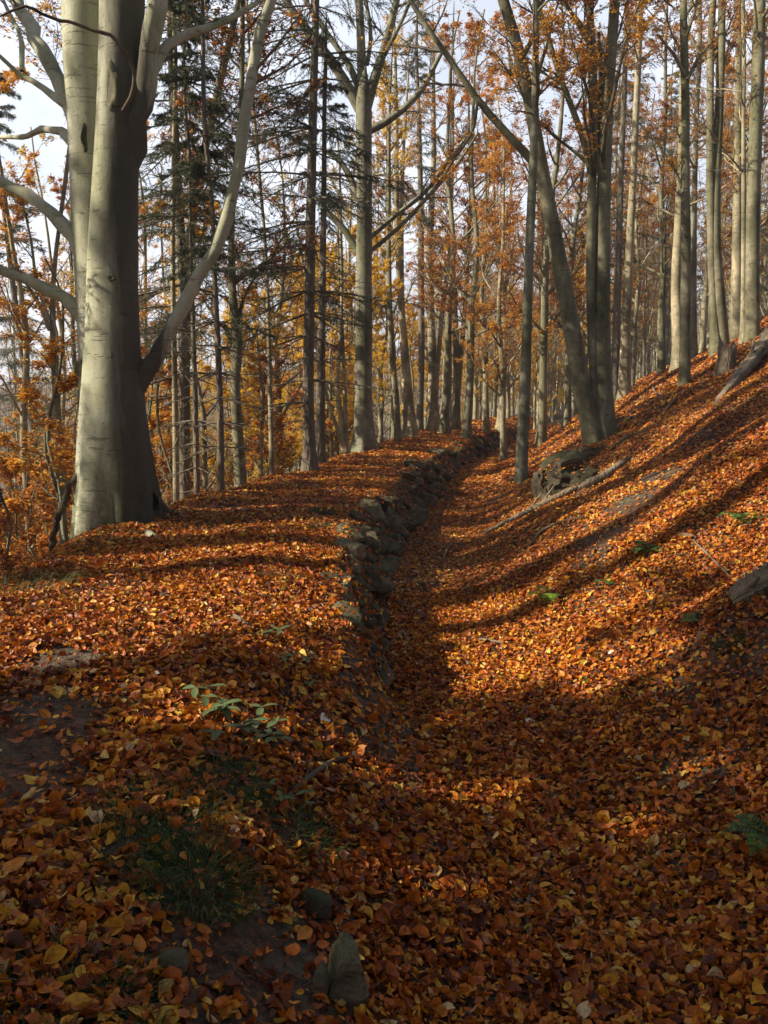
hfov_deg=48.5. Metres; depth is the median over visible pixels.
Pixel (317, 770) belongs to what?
dead branch
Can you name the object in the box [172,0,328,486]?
beech tree
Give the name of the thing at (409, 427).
beech tree
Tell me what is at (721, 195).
spruce tree
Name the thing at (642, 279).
beech tree
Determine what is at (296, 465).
beech tree
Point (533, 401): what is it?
beech tree
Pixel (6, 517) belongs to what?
beech sapling
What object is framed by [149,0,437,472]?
spruce tree
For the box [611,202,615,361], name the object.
beech tree
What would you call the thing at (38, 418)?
beech sapling
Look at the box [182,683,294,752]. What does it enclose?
leafy plant
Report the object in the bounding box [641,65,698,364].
spruce tree
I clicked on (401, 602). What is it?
fallen twig
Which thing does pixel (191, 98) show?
spruce tree
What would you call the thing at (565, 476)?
boulder
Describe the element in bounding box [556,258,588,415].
beech tree
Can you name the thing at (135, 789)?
grass tuft
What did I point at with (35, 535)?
beech sapling
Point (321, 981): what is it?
stone
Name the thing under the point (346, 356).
beech tree
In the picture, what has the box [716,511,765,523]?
fern
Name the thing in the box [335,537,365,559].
stone
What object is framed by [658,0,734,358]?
beech tree
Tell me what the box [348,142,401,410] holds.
beech tree
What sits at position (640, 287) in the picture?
beech tree
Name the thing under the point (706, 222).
beech tree
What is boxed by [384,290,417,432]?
beech tree
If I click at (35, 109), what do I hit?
sky
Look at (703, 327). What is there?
beech tree
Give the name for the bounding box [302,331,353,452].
beech sapling
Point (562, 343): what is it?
beech tree
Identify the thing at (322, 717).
fallen leaf
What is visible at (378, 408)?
beech tree
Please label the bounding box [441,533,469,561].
fallen twig
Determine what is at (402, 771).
dead branch
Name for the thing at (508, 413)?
beech tree
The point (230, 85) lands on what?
spruce tree
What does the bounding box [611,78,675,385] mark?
beech tree
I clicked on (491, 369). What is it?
beech tree
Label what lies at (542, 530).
fallen twig
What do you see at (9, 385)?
beech tree
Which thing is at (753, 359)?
fallen log
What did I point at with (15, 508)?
beech sapling
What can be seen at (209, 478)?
beech tree
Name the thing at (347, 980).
stone
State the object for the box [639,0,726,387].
beech tree
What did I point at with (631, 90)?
beech tree
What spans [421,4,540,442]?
beech tree
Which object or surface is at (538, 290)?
beech tree
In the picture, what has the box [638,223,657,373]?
beech tree
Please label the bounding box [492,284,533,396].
beech tree
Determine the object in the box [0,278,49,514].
beech tree
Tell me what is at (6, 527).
beech sapling
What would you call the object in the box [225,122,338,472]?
beech tree
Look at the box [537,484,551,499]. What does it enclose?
boulder
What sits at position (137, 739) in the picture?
fallen leaf
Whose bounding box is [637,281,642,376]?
beech tree
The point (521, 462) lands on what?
beech tree
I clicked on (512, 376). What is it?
beech tree
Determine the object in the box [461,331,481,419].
beech tree
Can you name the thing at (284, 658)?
leafy plant
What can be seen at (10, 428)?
beech tree
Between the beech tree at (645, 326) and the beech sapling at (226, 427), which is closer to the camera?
the beech sapling at (226, 427)
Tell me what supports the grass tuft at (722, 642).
on the ground
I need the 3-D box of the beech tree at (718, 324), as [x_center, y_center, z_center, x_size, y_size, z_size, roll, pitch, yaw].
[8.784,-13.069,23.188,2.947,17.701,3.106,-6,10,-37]
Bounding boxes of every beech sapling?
[0,259,78,542]
[0,424,49,574]
[0,426,52,574]
[0,462,36,571]
[0,492,14,566]
[3,473,40,557]
[10,463,57,566]
[11,459,53,548]
[14,487,57,562]
[21,461,69,560]
[23,460,73,549]
[26,375,78,537]
[73,325,178,484]
[143,322,206,502]
[151,401,193,504]
[200,447,215,490]
[203,358,267,487]
[212,421,249,489]
[226,383,284,475]
[228,385,275,481]
[243,341,296,474]
[244,354,297,475]
[250,333,314,472]
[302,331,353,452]
[314,397,338,458]
[325,342,353,455]
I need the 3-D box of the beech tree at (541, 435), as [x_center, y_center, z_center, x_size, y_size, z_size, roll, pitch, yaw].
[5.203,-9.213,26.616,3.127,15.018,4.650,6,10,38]
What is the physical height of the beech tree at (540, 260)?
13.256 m
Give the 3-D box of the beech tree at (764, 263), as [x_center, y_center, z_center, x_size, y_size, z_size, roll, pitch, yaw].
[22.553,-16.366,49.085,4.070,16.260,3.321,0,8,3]
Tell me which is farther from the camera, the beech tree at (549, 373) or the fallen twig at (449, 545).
the beech tree at (549, 373)
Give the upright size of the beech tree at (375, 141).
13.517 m
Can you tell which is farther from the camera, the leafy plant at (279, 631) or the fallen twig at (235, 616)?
the fallen twig at (235, 616)
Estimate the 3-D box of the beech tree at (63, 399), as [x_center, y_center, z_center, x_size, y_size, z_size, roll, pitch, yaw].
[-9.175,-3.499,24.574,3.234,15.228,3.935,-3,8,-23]
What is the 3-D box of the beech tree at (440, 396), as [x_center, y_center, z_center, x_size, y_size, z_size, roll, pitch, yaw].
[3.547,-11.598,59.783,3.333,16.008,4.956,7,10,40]
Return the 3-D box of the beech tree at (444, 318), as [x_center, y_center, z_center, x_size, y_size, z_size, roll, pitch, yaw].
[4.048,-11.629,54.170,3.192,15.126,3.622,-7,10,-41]
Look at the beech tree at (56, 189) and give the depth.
26.64 m
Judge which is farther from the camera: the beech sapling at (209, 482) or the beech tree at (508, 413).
the beech tree at (508, 413)
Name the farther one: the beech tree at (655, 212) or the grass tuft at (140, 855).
the beech tree at (655, 212)
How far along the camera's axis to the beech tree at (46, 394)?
54.22 m
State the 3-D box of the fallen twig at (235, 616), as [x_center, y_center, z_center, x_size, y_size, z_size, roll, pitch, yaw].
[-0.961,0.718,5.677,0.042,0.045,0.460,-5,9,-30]
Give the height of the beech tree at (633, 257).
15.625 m
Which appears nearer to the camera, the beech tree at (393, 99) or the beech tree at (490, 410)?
the beech tree at (393, 99)
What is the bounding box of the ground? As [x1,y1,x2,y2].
[0,315,767,1023]
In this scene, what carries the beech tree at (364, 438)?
on the ground
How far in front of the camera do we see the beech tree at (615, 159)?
45.73 m
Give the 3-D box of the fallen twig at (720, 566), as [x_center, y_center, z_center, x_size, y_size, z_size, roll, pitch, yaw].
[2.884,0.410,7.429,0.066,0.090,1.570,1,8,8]
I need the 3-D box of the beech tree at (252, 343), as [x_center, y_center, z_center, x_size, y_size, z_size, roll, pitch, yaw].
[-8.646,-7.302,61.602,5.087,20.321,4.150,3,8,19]
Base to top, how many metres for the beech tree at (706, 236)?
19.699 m
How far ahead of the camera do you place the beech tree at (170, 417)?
42.70 m
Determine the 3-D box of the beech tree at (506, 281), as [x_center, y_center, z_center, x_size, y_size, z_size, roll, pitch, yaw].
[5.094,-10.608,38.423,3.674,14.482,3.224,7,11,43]
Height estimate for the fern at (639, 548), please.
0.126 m
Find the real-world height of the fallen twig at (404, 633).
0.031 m
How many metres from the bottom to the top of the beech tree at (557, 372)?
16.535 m
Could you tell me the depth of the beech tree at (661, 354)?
34.62 m
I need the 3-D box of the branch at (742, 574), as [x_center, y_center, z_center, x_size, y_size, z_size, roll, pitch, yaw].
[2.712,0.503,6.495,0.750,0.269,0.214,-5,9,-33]
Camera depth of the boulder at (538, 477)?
14.29 m
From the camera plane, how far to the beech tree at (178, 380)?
33.21 m
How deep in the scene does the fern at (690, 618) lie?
6.18 m
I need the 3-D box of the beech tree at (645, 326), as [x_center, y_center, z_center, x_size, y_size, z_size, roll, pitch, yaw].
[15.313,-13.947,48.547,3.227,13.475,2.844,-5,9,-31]
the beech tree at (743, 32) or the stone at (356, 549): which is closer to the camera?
the stone at (356, 549)
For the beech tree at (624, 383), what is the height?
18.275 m
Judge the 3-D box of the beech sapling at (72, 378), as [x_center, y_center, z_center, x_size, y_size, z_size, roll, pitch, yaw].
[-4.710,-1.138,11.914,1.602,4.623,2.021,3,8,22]
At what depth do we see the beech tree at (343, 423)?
23.09 m
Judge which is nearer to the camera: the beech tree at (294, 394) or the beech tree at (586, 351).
the beech tree at (294, 394)
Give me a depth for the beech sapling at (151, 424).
20.76 m
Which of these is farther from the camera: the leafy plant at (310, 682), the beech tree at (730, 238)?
the beech tree at (730, 238)
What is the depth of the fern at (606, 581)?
8.02 m
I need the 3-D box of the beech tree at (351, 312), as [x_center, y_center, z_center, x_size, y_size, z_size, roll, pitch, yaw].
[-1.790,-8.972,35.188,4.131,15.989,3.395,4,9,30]
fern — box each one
[526,586,559,605]
[595,577,613,584]
[629,541,662,552]
[679,612,707,621]
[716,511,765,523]
[722,813,767,855]
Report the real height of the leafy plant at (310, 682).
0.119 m
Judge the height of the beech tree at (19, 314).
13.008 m
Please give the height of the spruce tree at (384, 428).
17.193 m
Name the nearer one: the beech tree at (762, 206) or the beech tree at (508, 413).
the beech tree at (762, 206)
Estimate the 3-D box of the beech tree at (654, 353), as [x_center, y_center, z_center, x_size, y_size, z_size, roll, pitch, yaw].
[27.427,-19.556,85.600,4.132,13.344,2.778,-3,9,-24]
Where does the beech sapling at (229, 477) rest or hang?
on the ground
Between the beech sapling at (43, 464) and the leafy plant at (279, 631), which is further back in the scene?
the beech sapling at (43, 464)
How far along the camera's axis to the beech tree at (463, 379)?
45.52 m
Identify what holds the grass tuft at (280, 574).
on the ground
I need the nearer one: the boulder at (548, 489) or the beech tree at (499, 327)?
the boulder at (548, 489)
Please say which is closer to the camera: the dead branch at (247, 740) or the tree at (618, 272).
the dead branch at (247, 740)
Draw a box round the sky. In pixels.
[0,0,767,386]
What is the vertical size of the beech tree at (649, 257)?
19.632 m
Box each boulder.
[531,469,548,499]
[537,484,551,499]
[540,449,598,494]
[570,445,605,461]
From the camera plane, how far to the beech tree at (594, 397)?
18.43 m
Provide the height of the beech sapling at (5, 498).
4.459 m
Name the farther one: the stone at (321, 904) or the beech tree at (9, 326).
the beech tree at (9, 326)
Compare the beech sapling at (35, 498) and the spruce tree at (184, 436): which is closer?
the spruce tree at (184, 436)
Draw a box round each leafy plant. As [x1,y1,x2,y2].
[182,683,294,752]
[256,625,291,641]
[258,778,314,813]
[280,652,316,674]
[302,675,322,700]
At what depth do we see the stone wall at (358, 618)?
7.10 m
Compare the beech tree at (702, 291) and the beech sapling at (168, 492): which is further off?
the beech tree at (702, 291)
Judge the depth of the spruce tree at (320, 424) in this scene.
17.56 m
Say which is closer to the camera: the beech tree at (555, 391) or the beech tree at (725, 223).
the beech tree at (725, 223)
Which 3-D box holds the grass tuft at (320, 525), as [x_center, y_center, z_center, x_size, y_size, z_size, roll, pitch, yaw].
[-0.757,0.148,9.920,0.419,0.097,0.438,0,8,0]
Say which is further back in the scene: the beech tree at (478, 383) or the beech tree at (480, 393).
the beech tree at (478, 383)
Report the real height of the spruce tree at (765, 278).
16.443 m
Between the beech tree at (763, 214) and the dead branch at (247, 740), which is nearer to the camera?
the dead branch at (247, 740)
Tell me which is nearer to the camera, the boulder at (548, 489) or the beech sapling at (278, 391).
the boulder at (548, 489)
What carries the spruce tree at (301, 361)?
on the ground
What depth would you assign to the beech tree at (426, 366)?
41.04 m
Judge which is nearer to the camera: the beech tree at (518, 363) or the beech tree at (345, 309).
the beech tree at (345, 309)
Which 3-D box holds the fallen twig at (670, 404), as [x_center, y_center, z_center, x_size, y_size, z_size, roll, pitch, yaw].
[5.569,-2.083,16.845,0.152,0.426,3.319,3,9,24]
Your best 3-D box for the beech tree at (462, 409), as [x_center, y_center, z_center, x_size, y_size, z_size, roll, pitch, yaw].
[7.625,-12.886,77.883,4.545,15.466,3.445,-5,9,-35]
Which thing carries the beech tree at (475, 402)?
on the ground
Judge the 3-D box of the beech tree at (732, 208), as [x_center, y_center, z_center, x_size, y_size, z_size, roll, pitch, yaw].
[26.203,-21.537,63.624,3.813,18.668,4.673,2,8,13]
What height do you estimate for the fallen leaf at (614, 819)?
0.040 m
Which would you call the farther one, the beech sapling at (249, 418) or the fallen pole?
the beech sapling at (249, 418)
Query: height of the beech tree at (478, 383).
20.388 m
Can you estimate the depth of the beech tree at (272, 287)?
50.56 m
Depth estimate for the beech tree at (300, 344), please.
30.11 m
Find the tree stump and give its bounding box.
[713,339,736,376]
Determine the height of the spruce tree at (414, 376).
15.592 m
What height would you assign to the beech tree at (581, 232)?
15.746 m
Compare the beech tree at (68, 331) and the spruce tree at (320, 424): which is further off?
the beech tree at (68, 331)
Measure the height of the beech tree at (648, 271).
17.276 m
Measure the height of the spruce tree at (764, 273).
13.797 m
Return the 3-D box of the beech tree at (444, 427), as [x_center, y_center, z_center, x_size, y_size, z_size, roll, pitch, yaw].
[2.670,-10.492,32.104,4.883,15.769,3.284,1,8,9]
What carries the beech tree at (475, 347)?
on the ground
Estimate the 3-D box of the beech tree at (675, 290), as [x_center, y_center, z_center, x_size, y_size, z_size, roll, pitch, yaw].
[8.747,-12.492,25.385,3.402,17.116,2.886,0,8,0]
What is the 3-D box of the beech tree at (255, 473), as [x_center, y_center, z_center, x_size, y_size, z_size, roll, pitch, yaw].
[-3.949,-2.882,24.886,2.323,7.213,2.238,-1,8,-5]
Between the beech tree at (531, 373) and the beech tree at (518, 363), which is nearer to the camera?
the beech tree at (531, 373)
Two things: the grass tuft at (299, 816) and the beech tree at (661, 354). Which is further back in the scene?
the beech tree at (661, 354)
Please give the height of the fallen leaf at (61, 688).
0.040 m
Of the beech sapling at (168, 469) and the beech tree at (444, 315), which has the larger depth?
the beech tree at (444, 315)
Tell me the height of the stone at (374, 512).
0.330 m
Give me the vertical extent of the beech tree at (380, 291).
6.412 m
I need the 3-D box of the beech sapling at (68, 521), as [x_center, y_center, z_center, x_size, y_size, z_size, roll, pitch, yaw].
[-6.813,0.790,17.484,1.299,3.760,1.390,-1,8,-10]
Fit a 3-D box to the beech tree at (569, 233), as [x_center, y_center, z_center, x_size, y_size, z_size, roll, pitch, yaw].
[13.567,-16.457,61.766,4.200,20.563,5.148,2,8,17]
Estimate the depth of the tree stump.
18.11 m
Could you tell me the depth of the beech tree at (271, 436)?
19.13 m
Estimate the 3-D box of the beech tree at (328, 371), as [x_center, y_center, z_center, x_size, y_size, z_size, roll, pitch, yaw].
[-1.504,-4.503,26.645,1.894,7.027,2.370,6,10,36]
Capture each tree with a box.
[0,0,69,544]
[0,0,323,551]
[0,66,77,559]
[0,71,73,530]
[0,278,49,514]
[0,281,28,526]
[0,329,21,513]
[4,127,78,547]
[13,1,333,499]
[22,173,142,459]
[30,367,52,477]
[43,260,76,443]
[138,0,302,490]
[138,3,256,498]
[138,120,212,494]
[138,219,166,501]
[139,160,211,505]
[141,324,199,492]
[148,199,265,491]
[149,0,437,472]
[151,211,213,491]
[155,0,263,418]
[165,1,230,501]
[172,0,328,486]
[190,311,229,490]
[190,341,216,490]
[190,360,200,472]
[206,353,232,490]
[207,262,253,490]
[207,289,285,488]
[208,248,274,484]
[212,284,299,477]
[221,0,304,473]
[221,263,295,472]
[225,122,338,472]
[247,279,291,479]
[254,13,379,462]
[260,0,496,453]
[264,275,326,468]
[265,265,315,470]
[273,243,351,463]
[274,113,377,453]
[275,217,339,469]
[287,83,387,430]
[290,222,356,459]
[299,251,355,457]
[304,239,372,442]
[328,332,354,455]
[334,247,395,417]
[334,251,390,454]
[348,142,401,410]
[350,142,416,434]
[350,226,408,442]
[358,0,671,445]
[372,15,435,436]
[372,35,424,441]
[372,129,417,438]
[380,0,458,430]
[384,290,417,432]
[389,208,445,428]
[394,297,435,423]
[398,229,459,398]
[404,9,519,433]
[409,6,486,431]
[411,320,423,422]
[414,9,508,429]
[415,204,465,411]
[416,238,474,422]
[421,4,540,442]
[424,204,465,404]
[441,65,538,439]
[452,195,497,419]
[452,232,495,386]
[452,316,480,416]
[456,69,563,459]
[457,101,536,433]
[458,123,498,418]
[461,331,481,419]
[462,294,499,419]
[466,112,521,419]
[474,0,601,483]
[477,160,525,418]
[478,156,526,416]
[479,265,499,416]
[479,277,498,417]
[480,288,512,409]
[481,221,522,413]
[489,0,621,447]
[489,231,537,413]
[489,331,518,405]
[492,217,534,415]
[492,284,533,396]
[509,307,557,428]
[510,149,585,443]
[510,300,531,399]
[514,292,551,415]
[515,164,568,417]
[515,277,535,413]
[530,272,564,393]
[531,187,585,426]
[532,20,635,427]
[534,165,567,416]
[548,50,640,346]
[549,204,584,422]
[550,144,584,380]
[551,205,568,410]
[552,185,584,416]
[552,224,575,413]
[554,322,571,406]
[556,187,614,368]
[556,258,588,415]
[560,0,674,398]
[561,227,612,375]
[573,64,641,351]
[575,73,653,336]
[611,0,739,372]
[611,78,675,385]
[611,82,664,328]
[611,141,653,364]
[611,154,652,352]
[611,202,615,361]
[612,0,705,373]
[614,162,658,347]
[616,0,671,399]
[631,153,691,376]
[636,308,652,379]
[637,149,658,375]
[637,167,659,351]
[637,191,659,352]
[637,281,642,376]
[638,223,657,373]
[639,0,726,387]
[639,46,702,346]
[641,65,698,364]
[649,100,703,318]
[649,193,660,368]
[649,285,658,357]
[651,260,656,370]
[654,132,703,364]
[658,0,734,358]
[662,0,752,356]
[670,0,767,343]
[677,0,749,353]
[688,0,767,341]
[690,145,731,282]
[690,188,705,314]
[697,40,750,295]
[697,57,734,308]
[697,91,733,347]
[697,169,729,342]
[697,217,728,345]
[698,85,729,318]
[702,143,761,334]
[704,57,765,285]
[714,8,767,276]
[721,0,767,315]
[721,52,767,313]
[721,91,762,316]
[725,139,762,316]
[725,189,767,302]
[743,0,767,342]
[760,28,767,315]
[760,118,767,318]
[760,136,767,313]
[760,140,767,319]
[760,175,767,259]
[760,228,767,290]
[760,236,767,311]
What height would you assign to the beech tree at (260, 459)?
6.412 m
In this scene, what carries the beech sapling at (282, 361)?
on the ground
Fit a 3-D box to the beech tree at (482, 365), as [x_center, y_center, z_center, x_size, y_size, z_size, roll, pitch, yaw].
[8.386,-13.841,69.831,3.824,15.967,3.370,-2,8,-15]
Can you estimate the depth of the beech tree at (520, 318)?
77.11 m
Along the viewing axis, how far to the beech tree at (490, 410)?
69.62 m
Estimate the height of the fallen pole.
0.840 m
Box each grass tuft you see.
[0,563,92,597]
[0,920,175,1023]
[42,801,196,888]
[45,525,135,553]
[84,771,237,849]
[107,819,285,928]
[164,746,273,804]
[236,781,349,867]
[256,568,304,581]
[305,520,332,528]
[641,826,689,857]
[710,628,751,655]
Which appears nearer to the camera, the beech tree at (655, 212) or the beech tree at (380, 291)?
the beech tree at (380, 291)
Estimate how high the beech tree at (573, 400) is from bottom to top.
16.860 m
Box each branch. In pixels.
[199,706,276,747]
[278,755,353,807]
[367,751,421,787]
[526,856,556,935]
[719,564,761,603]
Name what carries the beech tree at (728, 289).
on the ground
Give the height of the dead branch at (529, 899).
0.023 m
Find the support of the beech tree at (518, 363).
on the ground
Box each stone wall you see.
[319,554,394,686]
[336,491,416,597]
[399,431,499,527]
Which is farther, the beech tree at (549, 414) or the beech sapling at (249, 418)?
the beech tree at (549, 414)
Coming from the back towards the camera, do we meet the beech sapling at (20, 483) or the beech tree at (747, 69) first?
the beech tree at (747, 69)
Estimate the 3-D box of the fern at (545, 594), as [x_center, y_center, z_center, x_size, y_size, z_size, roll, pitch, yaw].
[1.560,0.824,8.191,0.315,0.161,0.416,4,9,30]
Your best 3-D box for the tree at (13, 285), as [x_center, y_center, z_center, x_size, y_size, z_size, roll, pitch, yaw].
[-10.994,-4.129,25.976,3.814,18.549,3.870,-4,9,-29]
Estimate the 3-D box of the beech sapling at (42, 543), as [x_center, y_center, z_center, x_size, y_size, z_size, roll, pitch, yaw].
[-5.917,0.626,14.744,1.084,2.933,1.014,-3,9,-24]
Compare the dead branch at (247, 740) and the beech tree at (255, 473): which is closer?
the dead branch at (247, 740)
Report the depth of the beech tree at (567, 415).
32.51 m
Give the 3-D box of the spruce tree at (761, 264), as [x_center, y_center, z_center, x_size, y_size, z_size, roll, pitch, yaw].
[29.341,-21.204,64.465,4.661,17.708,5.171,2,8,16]
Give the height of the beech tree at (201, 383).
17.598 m
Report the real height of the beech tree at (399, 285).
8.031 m
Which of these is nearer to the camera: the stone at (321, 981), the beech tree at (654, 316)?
the stone at (321, 981)
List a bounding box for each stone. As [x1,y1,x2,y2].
[145,947,189,975]
[300,887,333,919]
[308,507,335,515]
[312,960,328,1000]
[327,931,367,1006]
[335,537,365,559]
[359,499,385,521]
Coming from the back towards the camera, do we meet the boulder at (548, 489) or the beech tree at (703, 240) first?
the beech tree at (703, 240)
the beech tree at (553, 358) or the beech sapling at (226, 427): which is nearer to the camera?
the beech sapling at (226, 427)
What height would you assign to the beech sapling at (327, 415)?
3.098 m
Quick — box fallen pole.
[483,479,578,533]
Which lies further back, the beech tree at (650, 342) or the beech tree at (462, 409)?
the beech tree at (462, 409)
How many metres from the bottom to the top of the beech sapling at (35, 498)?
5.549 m
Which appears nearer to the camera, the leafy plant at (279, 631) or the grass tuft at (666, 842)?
the grass tuft at (666, 842)
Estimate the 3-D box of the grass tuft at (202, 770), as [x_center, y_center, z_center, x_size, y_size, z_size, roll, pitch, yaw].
[-0.694,1.101,3.561,0.499,0.196,0.498,0,8,0]
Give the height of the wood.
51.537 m
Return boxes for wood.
[0,165,767,533]
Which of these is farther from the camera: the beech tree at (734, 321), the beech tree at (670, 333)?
the beech tree at (670, 333)
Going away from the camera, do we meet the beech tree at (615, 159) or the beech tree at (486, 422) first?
the beech tree at (486, 422)
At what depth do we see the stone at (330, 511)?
10.84 m
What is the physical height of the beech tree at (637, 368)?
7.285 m
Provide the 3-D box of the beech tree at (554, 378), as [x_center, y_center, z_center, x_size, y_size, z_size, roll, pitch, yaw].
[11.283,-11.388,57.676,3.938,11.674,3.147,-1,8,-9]
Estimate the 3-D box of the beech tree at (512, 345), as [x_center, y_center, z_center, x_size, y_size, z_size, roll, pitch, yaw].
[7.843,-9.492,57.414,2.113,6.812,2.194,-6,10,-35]
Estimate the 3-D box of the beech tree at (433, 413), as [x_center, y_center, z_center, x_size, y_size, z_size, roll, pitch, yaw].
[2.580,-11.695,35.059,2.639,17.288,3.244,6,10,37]
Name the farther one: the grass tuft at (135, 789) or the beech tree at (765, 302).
the beech tree at (765, 302)
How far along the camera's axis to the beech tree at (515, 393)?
75.01 m
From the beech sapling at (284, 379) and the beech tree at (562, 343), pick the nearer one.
the beech sapling at (284, 379)
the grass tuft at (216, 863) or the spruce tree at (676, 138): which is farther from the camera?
the spruce tree at (676, 138)
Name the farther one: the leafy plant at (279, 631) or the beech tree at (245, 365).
the beech tree at (245, 365)
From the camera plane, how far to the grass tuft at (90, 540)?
8.60 m
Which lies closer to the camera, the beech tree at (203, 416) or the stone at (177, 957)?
the stone at (177, 957)
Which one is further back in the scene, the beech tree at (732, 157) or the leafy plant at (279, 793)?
the beech tree at (732, 157)
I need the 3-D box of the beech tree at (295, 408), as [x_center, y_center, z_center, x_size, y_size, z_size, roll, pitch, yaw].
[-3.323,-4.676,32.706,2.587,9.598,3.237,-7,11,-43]
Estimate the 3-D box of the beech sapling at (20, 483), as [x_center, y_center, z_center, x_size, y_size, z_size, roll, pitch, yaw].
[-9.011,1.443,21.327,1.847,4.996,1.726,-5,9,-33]
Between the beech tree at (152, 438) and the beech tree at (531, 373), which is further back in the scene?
the beech tree at (531, 373)
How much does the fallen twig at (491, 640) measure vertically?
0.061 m
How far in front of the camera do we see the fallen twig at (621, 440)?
15.01 m
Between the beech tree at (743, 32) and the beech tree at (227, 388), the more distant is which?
the beech tree at (227, 388)
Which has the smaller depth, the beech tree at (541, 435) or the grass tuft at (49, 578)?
the grass tuft at (49, 578)
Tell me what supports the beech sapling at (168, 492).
on the ground
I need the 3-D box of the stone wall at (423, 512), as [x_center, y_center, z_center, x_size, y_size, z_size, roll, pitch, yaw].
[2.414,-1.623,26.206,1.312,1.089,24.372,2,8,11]
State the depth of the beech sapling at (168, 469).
18.02 m
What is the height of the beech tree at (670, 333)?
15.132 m
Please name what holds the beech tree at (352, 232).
on the ground
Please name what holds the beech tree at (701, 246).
on the ground
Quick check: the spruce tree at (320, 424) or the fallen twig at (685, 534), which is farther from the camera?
the spruce tree at (320, 424)
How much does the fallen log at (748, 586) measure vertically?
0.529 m
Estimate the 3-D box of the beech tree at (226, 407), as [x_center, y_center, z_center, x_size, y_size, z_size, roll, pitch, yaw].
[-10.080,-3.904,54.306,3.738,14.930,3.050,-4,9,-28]
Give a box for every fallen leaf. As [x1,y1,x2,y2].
[53,686,66,694]
[132,738,152,748]
[320,712,330,721]
[609,818,619,829]
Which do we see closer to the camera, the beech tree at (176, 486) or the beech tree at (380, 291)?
the beech tree at (176, 486)
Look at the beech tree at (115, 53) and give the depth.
9.69 m
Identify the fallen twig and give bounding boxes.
[232,614,251,627]
[389,630,411,652]
[397,600,434,620]
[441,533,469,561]
[471,637,502,642]
[528,516,584,546]
[610,428,647,448]
[658,396,677,418]
[675,532,696,537]
[692,539,732,579]
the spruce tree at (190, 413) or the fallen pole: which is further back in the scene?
the spruce tree at (190, 413)
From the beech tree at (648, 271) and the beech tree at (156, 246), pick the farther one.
the beech tree at (648, 271)
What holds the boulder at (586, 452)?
on the ground
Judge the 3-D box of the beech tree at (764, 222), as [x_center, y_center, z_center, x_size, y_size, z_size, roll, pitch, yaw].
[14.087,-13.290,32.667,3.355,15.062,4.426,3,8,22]
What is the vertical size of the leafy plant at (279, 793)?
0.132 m
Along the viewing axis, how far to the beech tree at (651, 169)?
47.41 m
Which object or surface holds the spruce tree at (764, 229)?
on the ground
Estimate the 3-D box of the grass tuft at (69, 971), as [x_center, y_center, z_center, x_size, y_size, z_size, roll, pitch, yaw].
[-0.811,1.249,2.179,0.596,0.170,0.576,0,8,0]
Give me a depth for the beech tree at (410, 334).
39.29 m
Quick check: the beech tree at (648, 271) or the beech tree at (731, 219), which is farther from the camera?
the beech tree at (648, 271)
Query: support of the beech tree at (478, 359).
on the ground
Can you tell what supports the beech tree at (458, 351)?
on the ground
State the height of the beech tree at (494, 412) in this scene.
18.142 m
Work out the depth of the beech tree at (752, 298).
21.89 m
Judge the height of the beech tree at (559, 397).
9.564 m
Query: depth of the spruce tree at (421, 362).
34.46 m
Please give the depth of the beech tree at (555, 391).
62.91 m
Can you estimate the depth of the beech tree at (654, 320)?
76.31 m
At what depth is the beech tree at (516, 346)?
71.35 m
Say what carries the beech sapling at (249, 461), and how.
on the ground
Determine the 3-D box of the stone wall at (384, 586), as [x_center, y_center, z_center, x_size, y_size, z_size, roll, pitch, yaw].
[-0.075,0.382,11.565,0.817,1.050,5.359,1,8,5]
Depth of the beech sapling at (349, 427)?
28.99 m
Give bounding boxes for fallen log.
[713,327,767,404]
[727,561,767,605]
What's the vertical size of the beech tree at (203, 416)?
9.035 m

